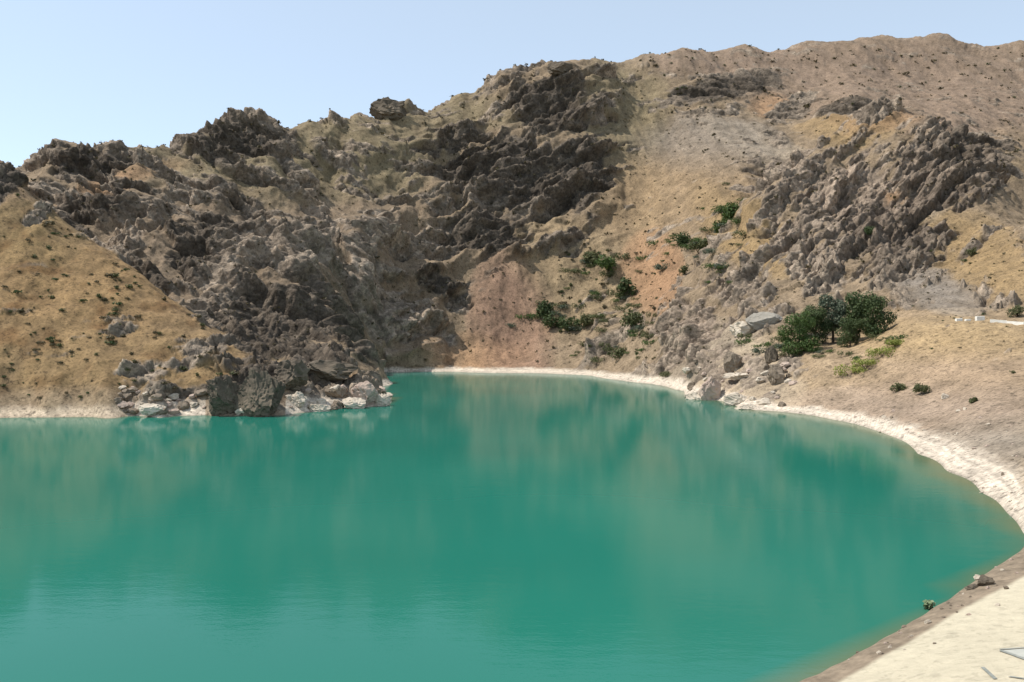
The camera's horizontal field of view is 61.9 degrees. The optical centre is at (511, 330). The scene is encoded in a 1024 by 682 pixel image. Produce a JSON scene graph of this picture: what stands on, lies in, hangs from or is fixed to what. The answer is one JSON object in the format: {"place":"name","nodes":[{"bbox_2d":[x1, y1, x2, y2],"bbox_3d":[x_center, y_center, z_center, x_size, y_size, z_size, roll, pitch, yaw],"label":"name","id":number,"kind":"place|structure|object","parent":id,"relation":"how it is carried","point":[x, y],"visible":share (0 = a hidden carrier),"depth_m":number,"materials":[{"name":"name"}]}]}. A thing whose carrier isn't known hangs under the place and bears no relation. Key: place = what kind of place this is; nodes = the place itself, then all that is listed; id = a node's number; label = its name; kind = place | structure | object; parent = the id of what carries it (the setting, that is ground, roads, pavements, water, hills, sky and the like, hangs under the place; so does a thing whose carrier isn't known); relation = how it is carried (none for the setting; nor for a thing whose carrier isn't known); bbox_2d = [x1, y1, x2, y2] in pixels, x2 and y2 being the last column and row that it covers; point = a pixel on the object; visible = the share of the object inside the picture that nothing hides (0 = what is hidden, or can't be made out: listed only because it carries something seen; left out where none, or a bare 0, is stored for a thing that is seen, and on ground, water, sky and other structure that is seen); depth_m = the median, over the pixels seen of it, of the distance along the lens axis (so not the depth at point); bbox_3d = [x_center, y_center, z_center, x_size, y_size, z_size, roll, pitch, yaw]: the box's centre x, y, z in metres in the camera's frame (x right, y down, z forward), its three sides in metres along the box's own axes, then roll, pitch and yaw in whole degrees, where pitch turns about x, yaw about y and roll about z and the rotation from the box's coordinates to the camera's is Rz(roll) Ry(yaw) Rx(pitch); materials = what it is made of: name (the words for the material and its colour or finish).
{"place":"outdoors","nodes":[
{"label":"outdoors","id":0,"kind":"place"},
{"bbox_2d":[0,160,380,417],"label":"hill","id":1,"kind":"structure","parent":0,"point":[104,371],"depth_m":281.24,"materials":[{"name":"soil"}]},
{"bbox_2d":[117,401,128,407],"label":"shore rock","id":2,"kind":"object","parent":1,"relation":"on","point":[123,404],"visible":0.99,"depth_m":250.49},
{"bbox_2d":[122,392,132,399],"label":"shore rock","id":3,"kind":"object","parent":1,"relation":"on","point":[128,396],"visible":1,"depth_m":255.30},
{"bbox_2d":[127,387,137,392],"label":"shore rock","id":4,"kind":"object","parent":1,"relation":"on","point":[133,389],"visible":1,"depth_m":257.47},
{"bbox_2d":[128,408,138,414],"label":"shore rock","id":5,"kind":"object","parent":1,"relation":"on","point":[133,411],"visible":0.93,"depth_m":250.65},
{"bbox_2d":[138,403,166,416],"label":"boulder","id":6,"kind":"object","parent":1,"relation":"on","point":[148,409],"visible":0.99,"depth_m":246.59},
{"bbox_2d":[148,393,163,400],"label":"shore rock","id":7,"kind":"object","parent":1,"relation":"on","point":[156,397],"visible":1,"depth_m":250.06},
{"bbox_2d":[156,408,168,414],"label":"shore rock","id":8,"kind":"object","parent":1,"relation":"on","point":[164,411],"visible":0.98,"depth_m":247.16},
{"bbox_2d":[168,393,178,399],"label":"shore rock","id":9,"kind":"object","parent":1,"relation":"on","point":[174,396],"visible":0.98,"depth_m":256.98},
{"bbox_2d":[168,408,179,414],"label":"shore rock","id":10,"kind":"object","parent":1,"relation":"on","point":[174,411],"visible":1,"depth_m":250.68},
{"bbox_2d":[177,401,189,409],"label":"shore rock","id":11,"kind":"object","parent":1,"relation":"on","point":[183,405],"visible":1,"depth_m":253.57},
{"bbox_2d":[194,389,207,395],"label":"shore rock","id":12,"kind":"object","parent":1,"relation":"on","point":[201,392],"visible":0.89,"depth_m":258.11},
{"bbox_2d":[206,374,239,415],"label":"boulder","id":13,"kind":"object","parent":1,"relation":"on","point":[222,391],"visible":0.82,"depth_m":249.82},
{"bbox_2d":[234,367,285,416],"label":"boulder","id":14,"kind":"object","parent":1,"relation":"on","point":[260,393],"visible":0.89,"depth_m":249.42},
{"bbox_2d":[274,359,310,389],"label":"boulder","id":15,"kind":"object","parent":1,"relation":"on","point":[290,374],"visible":0.95,"depth_m":267.74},
{"bbox_2d":[291,391,306,407],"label":"boulder","id":16,"kind":"object","parent":1,"relation":"on","point":[299,399],"visible":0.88,"depth_m":261.69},
{"bbox_2d":[307,404,330,411],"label":"boulder","id":17,"kind":"object","parent":1,"relation":"on","point":[317,408],"visible":0.75,"depth_m":264.09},
{"bbox_2d":[314,398,325,404],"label":"shore rock","id":18,"kind":"object","parent":1,"relation":"on","point":[321,401],"visible":0.62,"depth_m":271.00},
{"bbox_2d":[307,359,358,381],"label":"boulder","id":19,"kind":"object","parent":1,"relation":"on","point":[330,370],"visible":0.88,"depth_m":285.19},
{"bbox_2d":[323,383,347,397],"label":"boulder","id":20,"kind":"object","parent":1,"relation":"on","point":[340,392],"visible":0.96,"depth_m":280.41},
{"bbox_2d":[333,400,342,406],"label":"shore rock","id":21,"kind":"object","parent":1,"relation":"on","point":[338,402],"visible":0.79,"depth_m":273.90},
{"bbox_2d":[342,397,365,408],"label":"boulder","id":22,"kind":"object","parent":1,"relation":"on","point":[353,403],"visible":0.83,"depth_m":273.75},
{"bbox_2d":[351,381,378,405],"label":"boulder","id":23,"kind":"object","parent":1,"relation":"on","point":[367,391],"visible":0.83,"depth_m":280.05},
{"bbox_2d":[375,393,390,405],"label":"boulder","id":24,"kind":"object","parent":1,"relation":"on","point":[383,399],"visible":0.73,"depth_m":282.74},
{"bbox_2d":[0,372,1023,681],"bbox_3d":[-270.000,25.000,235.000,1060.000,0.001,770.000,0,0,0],"label":"water","id":25,"kind":"structure","parent":0,"point":[444,526],"depth_m":102.20,"materials":[{"name":"teal liquid"}]},
{"bbox_2d":[0,0,1023,167],"label":"sky","id":26,"kind":"structure","parent":0,"point":[146,73],"materials":[{"name":"blue"}]},
{"bbox_2d":[15,33,1023,401],"bbox_3d":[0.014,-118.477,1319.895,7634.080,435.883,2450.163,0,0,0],"label":"mountain","id":27,"kind":"structure","parent":0,"point":[913,175],"depth_m":561.38,"materials":[{"name":"stone"}]},
{"bbox_2d":[369,97,406,120],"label":"rock outcrop","id":28,"kind":"object","parent":27,"relation":"on","point":[389,108],"visible":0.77,"depth_m":706.07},
{"bbox_2d":[18,48,1023,365],"bbox_3d":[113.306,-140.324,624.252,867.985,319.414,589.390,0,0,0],"label":"scrub","id":29,"kind":"object","parent":27,"relation":"on","point":[602,196],"visible":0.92,"depth_m":564.06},
{"bbox_2d":[516,312,534,319],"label":"gully bush","id":30,"kind":"object","parent":27,"relation":"on","point":[526,315],"visible":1,"depth_m":570.53,"materials":[{"name":"green plant"}]},
{"bbox_2d":[536,299,553,315],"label":"bush","id":31,"kind":"object","parent":27,"relation":"on","point":[542,308],"visible":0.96,"depth_m":571.33,"materials":[{"name":"green plant"}]},
{"bbox_2d":[542,311,562,327],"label":"bush","id":32,"kind":"object","parent":27,"relation":"on","point":[550,321],"visible":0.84,"depth_m":557.43,"materials":[{"name":"green plant"}]},
{"bbox_2d":[547,61,572,75],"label":"rock outcrop","id":33,"kind":"object","parent":27,"relation":"on","point":[558,68],"visible":0.88,"depth_m":748.50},
{"bbox_2d":[558,316,579,330],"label":"bush","id":34,"kind":"object","parent":27,"relation":"on","point":[566,323],"visible":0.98,"depth_m":550.15,"materials":[{"name":"green plant"}]},
{"bbox_2d":[558,267,579,272],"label":"gully bush","id":35,"kind":"object","parent":27,"relation":"on","point":[570,270],"visible":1,"depth_m":596.77,"materials":[{"name":"green plant"}]},
{"bbox_2d":[569,325,584,330],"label":"gully bush","id":36,"kind":"object","parent":27,"relation":"on","point":[574,328],"visible":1,"depth_m":548.34,"materials":[{"name":"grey plant"}]},
{"bbox_2d":[571,303,585,308],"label":"gully bush","id":37,"kind":"object","parent":27,"relation":"on","point":[575,305],"visible":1,"depth_m":568.75,"materials":[{"name":"green plant"}]},
{"bbox_2d":[578,314,594,326],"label":"bush","id":38,"kind":"object","parent":27,"relation":"on","point":[587,320],"visible":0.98,"depth_m":548.44,"materials":[{"name":"green plant"}]},
{"bbox_2d":[582,250,598,264],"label":"bush","id":39,"kind":"object","parent":27,"relation":"on","point":[590,255],"visible":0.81,"depth_m":605.38,"materials":[{"name":"green plant"}]},
{"bbox_2d":[590,356,605,362],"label":"gully bush","id":40,"kind":"object","parent":27,"relation":"on","point":[595,359],"visible":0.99,"depth_m":482.55,"materials":[{"name":"green plant"}]},
{"bbox_2d":[594,327,606,332],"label":"gully bush","id":41,"kind":"object","parent":27,"relation":"on","point":[599,328],"visible":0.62,"depth_m":501.55,"materials":[{"name":"green plant"}]},
{"bbox_2d":[599,270,614,276],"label":"gully bush","id":42,"kind":"object","parent":27,"relation":"on","point":[608,272],"visible":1,"depth_m":583.43,"materials":[{"name":"green plant"}]},
{"bbox_2d":[596,254,619,270],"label":"bush","id":43,"kind":"object","parent":27,"relation":"on","point":[607,264],"visible":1,"depth_m":583.20,"materials":[{"name":"green plant"}]},
{"bbox_2d":[602,345,615,351],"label":"gully bush","id":44,"kind":"object","parent":27,"relation":"on","point":[609,349],"visible":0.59,"depth_m":483.33,"materials":[{"name":"green plant"}]},
{"bbox_2d":[606,289,622,296],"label":"gully bush","id":45,"kind":"object","parent":27,"relation":"on","point":[613,292],"visible":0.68,"depth_m":562.37,"materials":[{"name":"green plant"}]},
{"bbox_2d":[611,346,626,358],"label":"bush","id":46,"kind":"object","parent":27,"relation":"on","point":[619,352],"visible":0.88,"depth_m":470.11,"materials":[{"name":"green plant"}]},
{"bbox_2d":[612,253,629,259],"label":"gully bush","id":47,"kind":"object","parent":27,"relation":"on","point":[623,257],"visible":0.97,"depth_m":594.50,"materials":[{"name":"green plant"}]},
{"bbox_2d":[616,275,636,295],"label":"bush","id":48,"kind":"object","parent":27,"relation":"on","point":[624,286],"visible":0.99,"depth_m":556.86,"materials":[{"name":"green plant"}]},
{"bbox_2d":[619,308,643,328],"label":"bush","id":49,"kind":"object","parent":27,"relation":"on","point":[632,319],"visible":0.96,"depth_m":476.78,"materials":[{"name":"green plant"}]},
{"bbox_2d":[625,302,640,307],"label":"gully bush","id":50,"kind":"object","parent":27,"relation":"on","point":[632,305],"visible":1,"depth_m":514.79,"materials":[{"name":"green plant"}]},
{"bbox_2d":[638,332,654,338],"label":"gully bush","id":51,"kind":"object","parent":27,"relation":"on","point":[645,335],"visible":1,"depth_m":455.90,"materials":[{"name":"green plant"}]},
{"bbox_2d":[641,338,657,345],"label":"gully bush","id":52,"kind":"object","parent":27,"relation":"on","point":[645,341],"visible":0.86,"depth_m":447.72,"materials":[{"name":"green plant"}]},
{"bbox_2d":[652,262,669,269],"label":"gully bush","id":53,"kind":"object","parent":27,"relation":"on","point":[657,266],"visible":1,"depth_m":554.73,"materials":[{"name":"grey plant"}]},
{"bbox_2d":[659,371,671,376],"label":"bush","id":54,"kind":"object","parent":27,"relation":"on","point":[664,375],"visible":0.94,"depth_m":399.90,"materials":[{"name":"green plant"}]},
{"bbox_2d":[671,231,690,246],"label":"bush","id":55,"kind":"object","parent":27,"relation":"on","point":[682,239],"visible":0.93,"depth_m":561.05,"materials":[{"name":"green plant"}]},
{"bbox_2d":[678,263,689,274],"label":"bush","id":56,"kind":"object","parent":27,"relation":"on","point":[684,268],"visible":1,"depth_m":512.26,"materials":[{"name":"green plant"}]},
{"bbox_2d":[682,367,690,373],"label":"shore rock","id":57,"kind":"object","parent":27,"relation":"on","point":[685,370],"visible":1,"depth_m":359.23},
{"bbox_2d":[689,239,707,253],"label":"bush","id":58,"kind":"object","parent":27,"relation":"on","point":[702,243],"visible":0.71,"depth_m":542.63,"materials":[{"name":"green plant"}]},
{"bbox_2d":[699,226,713,231],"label":"gully bush","id":59,"kind":"object","parent":27,"relation":"on","point":[709,230],"visible":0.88,"depth_m":560.69,"materials":[{"name":"green plant"}]},
{"bbox_2d":[701,262,713,269],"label":"gully bush","id":60,"kind":"object","parent":27,"relation":"on","point":[709,265],"visible":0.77,"depth_m":461.59,"materials":[{"name":"green plant"}]},
{"bbox_2d":[702,247,716,253],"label":"gully bush","id":61,"kind":"object","parent":27,"relation":"on","point":[708,250],"visible":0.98,"depth_m":491.29,"materials":[{"name":"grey plant"}]},
{"bbox_2d":[712,217,728,232],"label":"bush","id":62,"kind":"object","parent":27,"relation":"on","point":[716,228],"visible":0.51,"depth_m":544.95,"materials":[{"name":"green plant"}]},
{"bbox_2d":[714,262,729,268],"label":"gully bush","id":63,"kind":"object","parent":27,"relation":"on","point":[716,264],"visible":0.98,"depth_m":455.18,"materials":[{"name":"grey plant"}]},
{"bbox_2d":[721,201,739,219],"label":"bush","id":64,"kind":"object","parent":27,"relation":"on","point":[730,210],"visible":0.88,"depth_m":560.89,"materials":[{"name":"green plant"}]},
{"bbox_2d":[730,230,746,236],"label":"gully bush","id":65,"kind":"object","parent":27,"relation":"on","point":[736,232],"visible":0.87,"depth_m":478.40,"materials":[{"name":"green plant"}]},
{"bbox_2d":[729,321,755,337],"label":"boulder","id":66,"kind":"object","parent":27,"relation":"on","point":[744,327],"visible":0.66,"depth_m":361.78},
{"bbox_2d":[736,332,752,338],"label":"gully bush","id":67,"kind":"object","parent":27,"relation":"on","point":[746,336],"visible":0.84,"depth_m":354.06,"materials":[{"name":"green plant"}]},
{"bbox_2d":[745,312,782,330],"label":"boulder","id":68,"kind":"object","parent":27,"relation":"on","point":[757,321],"visible":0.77,"depth_m":358.74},
{"bbox_2d":[864,226,874,235],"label":"bush","id":69,"kind":"object","parent":27,"relation":"on","point":[868,230],"visible":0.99,"depth_m":433.33,"materials":[{"name":"green plant"}]},
{"bbox_2d":[965,247,976,255],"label":"bush","id":70,"kind":"object","parent":27,"relation":"on","point":[972,251],"visible":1,"depth_m":395.62,"materials":[{"name":"green plant"}]},
{"bbox_2d":[684,300,1023,532],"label":"slope","id":71,"kind":"structure","parent":0,"point":[982,361],"depth_m":244.80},
{"bbox_2d":[687,381,695,389],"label":"shore rock","id":72,"kind":"object","parent":71,"relation":"on","point":[691,384],"visible":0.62,"depth_m":337.71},
{"bbox_2d":[685,390,701,399],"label":"boulder","id":73,"kind":"object","parent":71,"relation":"on","point":[693,395],"visible":0.52,"depth_m":310.38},
{"bbox_2d":[699,377,720,399],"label":"boulder","id":74,"kind":"object","parent":71,"relation":"on","point":[710,389],"visible":0.91,"depth_m":307.31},
{"bbox_2d":[723,351,742,372],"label":"boulder","id":75,"kind":"object","parent":71,"relation":"on","point":[732,361],"visible":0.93,"depth_m":326.23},
{"bbox_2d":[724,392,746,405],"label":"boulder","id":76,"kind":"object","parent":71,"relation":"on","point":[733,399],"visible":0.83,"depth_m":285.16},
{"bbox_2d":[723,373,748,379],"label":"boulder","id":77,"kind":"object","parent":71,"relation":"on","point":[737,376],"visible":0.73,"depth_m":311.75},
{"bbox_2d":[734,337,754,345],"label":"gully bush","id":78,"kind":"object","parent":71,"relation":"on","point":[741,342],"visible":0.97,"depth_m":348.40,"materials":[{"name":"green plant"}]},
{"bbox_2d":[735,404,756,409],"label":"boulder","id":79,"kind":"object","parent":71,"relation":"on","point":[746,407],"visible":0.74,"depth_m":270.95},
{"bbox_2d":[751,347,766,353],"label":"gully bush","id":80,"kind":"object","parent":71,"relation":"on","point":[756,350],"visible":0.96,"depth_m":329.49,"materials":[{"name":"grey plant"}]},
{"bbox_2d":[756,399,770,404],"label":"shore rock","id":81,"kind":"object","parent":71,"relation":"on","point":[762,402],"visible":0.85,"depth_m":273.21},
{"bbox_2d":[761,363,768,369],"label":"shore rock","id":82,"kind":"object","parent":71,"relation":"on","point":[765,366],"visible":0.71,"depth_m":306.16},
{"bbox_2d":[764,346,777,363],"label":"boulder","id":83,"kind":"object","parent":71,"relation":"on","point":[771,354],"visible":0.85,"depth_m":311.54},
{"bbox_2d":[767,364,784,384],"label":"boulder","id":84,"kind":"object","parent":71,"relation":"on","point":[775,375],"visible":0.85,"depth_m":289.55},
{"bbox_2d":[770,343,787,348],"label":"gully bush","id":85,"kind":"object","parent":71,"relation":"on","point":[779,346],"visible":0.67,"depth_m":322.15,"materials":[{"name":"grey plant"}]},
{"bbox_2d":[776,310,820,356],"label":"broadleaf tree","id":86,"kind":"object","parent":71,"relation":"on","point":[805,341],"visible":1,"depth_m":309.42,"materials":[{"name":"green plant"}]},
{"bbox_2d":[793,304,815,333],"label":"broadleaf tree","id":87,"kind":"object","parent":71,"relation":"on","point":[805,314],"visible":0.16,"depth_m":333.39,"materials":[{"name":"green plant"}]},
{"bbox_2d":[805,347,822,352],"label":"gully bush","id":88,"kind":"object","parent":71,"relation":"on","point":[815,349],"visible":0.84,"depth_m":306.17,"materials":[{"name":"green plant"}]},
{"bbox_2d":[796,305,834,342],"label":"broadleaf tree","id":89,"kind":"object","parent":71,"relation":"on","point":[819,315],"visible":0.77,"depth_m":316.81,"materials":[{"name":"green plant"}]},
{"bbox_2d":[817,292,849,342],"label":"broadleaf tree","id":90,"kind":"object","parent":71,"relation":"on","point":[838,311],"visible":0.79,"depth_m":319.46,"materials":[{"name":"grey plant"}]},
{"bbox_2d":[837,350,854,355],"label":"gully bush","id":91,"kind":"object","parent":71,"relation":"on","point":[847,353],"visible":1,"depth_m":289.77,"materials":[{"name":"green plant"}]},
{"bbox_2d":[833,316,862,346],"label":"broadleaf tree","id":92,"kind":"object","parent":71,"relation":"on","point":[851,325],"visible":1,"depth_m":304.67,"materials":[{"name":"green plant"}]},
{"bbox_2d":[833,364,866,375],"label":"bush","id":93,"kind":"object","parent":71,"relation":"on","point":[854,369],"visible":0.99,"depth_m":271.12,"materials":[{"name":"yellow plant"}]},
{"bbox_2d":[844,291,870,341],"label":"broadleaf tree","id":94,"kind":"object","parent":71,"relation":"on","point":[856,313],"visible":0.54,"depth_m":311.07,"materials":[{"name":"green plant"}]},
{"bbox_2d":[851,358,879,367],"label":"bush","id":95,"kind":"object","parent":71,"relation":"on","point":[866,362],"visible":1,"depth_m":270.95,"materials":[{"name":"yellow plant"}]},
{"bbox_2d":[854,290,896,335],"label":"broadleaf tree","id":96,"kind":"object","parent":71,"relation":"on","point":[875,305],"visible":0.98,"depth_m":301.34,"materials":[{"name":"green plant"}]},
{"bbox_2d":[864,346,894,356],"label":"bush","id":97,"kind":"object","parent":71,"relation":"on","point":[876,350],"visible":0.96,"depth_m":274.18,"materials":[{"name":"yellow plant"}]},
{"bbox_2d":[884,339,904,345],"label":"bush","id":98,"kind":"object","parent":71,"relation":"on","point":[894,342],"visible":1,"depth_m":275.58,"materials":[{"name":"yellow plant"}]},
{"bbox_2d":[887,334,908,339],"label":"gully bush","id":99,"kind":"object","parent":71,"relation":"on","point":[896,336],"visible":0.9,"depth_m":280.19,"materials":[{"name":"green plant"}]},
{"bbox_2d":[890,381,907,391],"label":"bush","id":100,"kind":"object","parent":71,"relation":"on","point":[900,386],"visible":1,"depth_m":240.00,"materials":[{"name":"green plant"}]},
{"bbox_2d":[912,382,931,393],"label":"bush","id":101,"kind":"object","parent":71,"relation":"on","point":[919,387],"visible":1,"depth_m":228.36,"materials":[{"name":"green plant"}]},
{"bbox_2d":[955,316,1023,324],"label":"roadside wall","id":102,"kind":"structure","parent":71,"relation":"on","point":[979,318],"depth_m":274.06,"materials":[{"name":"concrete"}]},
{"bbox_2d":[1005,304,1023,316],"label":"bush","id":103,"kind":"object","parent":71,"relation":"on","point":[1015,311],"visible":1,"depth_m":289.40,"materials":[{"name":"green plant"}]},
{"bbox_2d":[800,547,1023,681],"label":"lake bank","id":104,"kind":"structure","parent":0,"point":[965,648],"depth_m":61.17,"materials":[{"name":"sand"}]},
{"bbox_2d":[922,599,935,609],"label":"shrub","id":105,"kind":"object","parent":104,"relation":"on","point":[928,604],"visible":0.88,"depth_m":76.51,"materials":[{"name":"green plant"}]},
{"bbox_2d":[964,584,978,589],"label":"boulder","id":106,"kind":"object","parent":104,"relation":"on","point":[971,586],"visible":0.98,"depth_m":77.48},
{"bbox_2d":[977,574,994,585],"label":"boulder","id":107,"kind":"object","parent":104,"relation":"on","point":[983,579],"visible":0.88,"depth_m":77.46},
{"bbox_2d":[981,667,1023,678],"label":"painted letter","id":108,"kind":"object","parent":104,"relation":"on","point":[989,672],"visible":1,"depth_m":51.52,"materials":[{"name":"grey paint"}]},
{"bbox_2d":[999,647,1023,658],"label":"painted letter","id":109,"kind":"object","parent":104,"relation":"on","point":[1018,653],"visible":1,"depth_m":55.84,"materials":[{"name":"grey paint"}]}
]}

